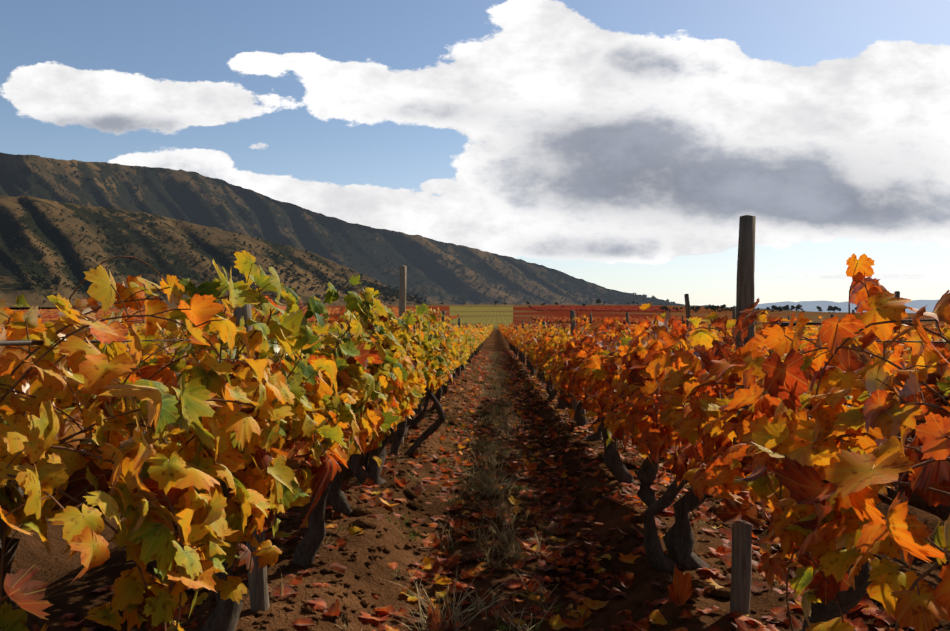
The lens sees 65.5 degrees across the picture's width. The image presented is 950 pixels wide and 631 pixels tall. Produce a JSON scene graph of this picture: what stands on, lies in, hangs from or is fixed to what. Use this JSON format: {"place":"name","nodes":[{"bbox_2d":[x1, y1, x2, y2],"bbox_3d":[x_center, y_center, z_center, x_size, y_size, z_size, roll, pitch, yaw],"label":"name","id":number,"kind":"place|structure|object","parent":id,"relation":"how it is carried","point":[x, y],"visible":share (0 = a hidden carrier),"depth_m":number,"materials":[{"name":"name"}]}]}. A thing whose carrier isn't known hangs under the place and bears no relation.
{"place":"outdoors","nodes":[
{"label":"outdoors","id":0,"kind":"place"},
{"bbox_2d":[0,195,442,306],"bbox_3d":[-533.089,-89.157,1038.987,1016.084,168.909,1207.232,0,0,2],"label":"foothill","id":1,"kind":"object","parent":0,"point":[11,218],"depth_m":1059.99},
{"bbox_2d":[0,152,791,310],"bbox_3d":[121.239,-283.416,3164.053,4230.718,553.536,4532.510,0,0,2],"label":"mountain","id":2,"kind":"structure","parent":0,"point":[111,190],"depth_m":3173.27,"materials":[{"name":"brown stone"}]},
{"bbox_2d":[15,161,839,313],"bbox_3d":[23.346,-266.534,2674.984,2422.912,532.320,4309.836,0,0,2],"label":"tree trunks","id":3,"kind":"object","parent":2,"relation":"on","point":[301,277],"visible":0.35,"depth_m":1245.21,"materials":[{"name":"brown plant"}]},
{"bbox_2d":[14,160,856,311],"bbox_3d":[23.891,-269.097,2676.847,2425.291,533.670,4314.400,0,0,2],"label":"shrubs","id":4,"kind":"object","parent":2,"relation":"on","point":[39,278],"visible":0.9,"depth_m":1293.92,"materials":[{"name":"green plant"}]},
{"bbox_2d":[0,0,949,306],"label":"sky","id":5,"kind":"structure","parent":0,"point":[619,145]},
{"bbox_2d":[8,305,949,630],"bbox_3d":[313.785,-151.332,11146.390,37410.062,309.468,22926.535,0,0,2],"label":"ground","id":6,"kind":"structure","parent":0,"point":[76,595],"depth_m":4.71,"materials":[{"name":"soil"}]},
{"bbox_2d":[12,305,731,323],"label":"vineyard rows","id":7,"kind":"object","parent":6,"relation":"on","point":[49,314],"visible":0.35,"depth_m":508.61,"materials":[{"name":"red plant"}]},
{"bbox_2d":[399,265,406,443],"bbox_3d":[-0.849,0.505,8.553,0.092,2.172,0.163,0,0,-33],"label":"wooden post","id":8,"kind":"object","parent":6,"relation":"on","point":[402,294],"visible":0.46,"depth_m":8.50,"materials":[{"name":"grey wood"}]},
{"bbox_2d":[0,319,948,606],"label":"trellis wires","id":9,"kind":"object","parent":6,"relation":"on","point":[14,343],"visible":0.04,"depth_m":1.99,"materials":[{"name":"grey metal"}]},
{"bbox_2d":[0,343,949,630],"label":"vine trunks","id":10,"kind":"object","parent":6,"relation":"on","point":[676,537],"visible":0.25,"depth_m":4.12,"materials":[{"name":"brown plant"}]},
{"bbox_2d":[0,256,949,630],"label":"vine shoots","id":11,"kind":"object","parent":6,"relation":"on","point":[170,508],"visible":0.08,"depth_m":1.82,"materials":[{"name":"brown plant"}]},
{"bbox_2d":[0,250,949,630],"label":"vine leaves","id":12,"kind":"object","parent":11,"relation":"attached to","point":[822,524],"visible":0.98,"depth_m":1.80,"materials":[{"name":"orange plant"}]},
{"bbox_2d":[14,294,949,416],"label":"vine leaves","id":13,"kind":"object","parent":6,"relation":"on","point":[469,340],"visible":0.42,"depth_m":10.39,"materials":[{"name":"orange plant"}]},
{"bbox_2d":[32,451,943,630],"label":"fallen leaves","id":14,"kind":"object","parent":6,"relation":"on","point":[679,589],"visible":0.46,"depth_m":4.39,"materials":[{"name":"red plant"}]},
{"bbox_2d":[456,350,538,384],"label":"fallen leaves","id":15,"kind":"object","parent":6,"relation":"on","point":[504,367],"visible":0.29,"depth_m":27.02,"materials":[{"name":"brown plant"}]},
{"bbox_2d":[54,318,949,348],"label":"distant vine leaves","id":16,"kind":"object","parent":6,"relation":"on","point":[484,332],"visible":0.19,"depth_m":64.66,"materials":[{"name":"orange plant"}]},
{"bbox_2d":[351,378,664,466],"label":"fallen leaves","id":17,"kind":"object","parent":6,"relation":"on","point":[522,435],"visible":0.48,"depth_m":10.38,"materials":[{"name":"red plant"}]},
{"bbox_2d":[67,375,949,630],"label":"fallen leaves","id":18,"kind":"object","parent":6,"relation":"on","point":[363,522],"visible":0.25,"depth_m":4.96,"materials":[{"name":"brown plant"}]},
{"bbox_2d":[208,287,809,467],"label":"vine leaves","id":19,"kind":"object","parent":6,"relation":"on","point":[595,388],"visible":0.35,"depth_m":5.22,"materials":[{"name":"orange plant"}]},
{"bbox_2d":[131,215,937,614],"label":"vineyard posts","id":20,"kind":"object","parent":6,"relation":"on","point":[741,563],"visible":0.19,"depth_m":3.44,"materials":[{"name":"brown wood"}]},
{"bbox_2d":[268,350,884,630],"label":"path grass","id":21,"kind":"structure","parent":6,"relation":"on","point":[492,479],"depth_m":5.55,"materials":[{"name":"plant"}]},
{"bbox_2d":[735,299,939,312],"bbox_3d":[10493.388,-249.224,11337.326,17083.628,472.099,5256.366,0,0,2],"label":"distant mountains","id":22,"kind":"structure","parent":0,"point":[843,306],"depth_m":10050.38,"materials":[{"name":"stone"}]}
]}

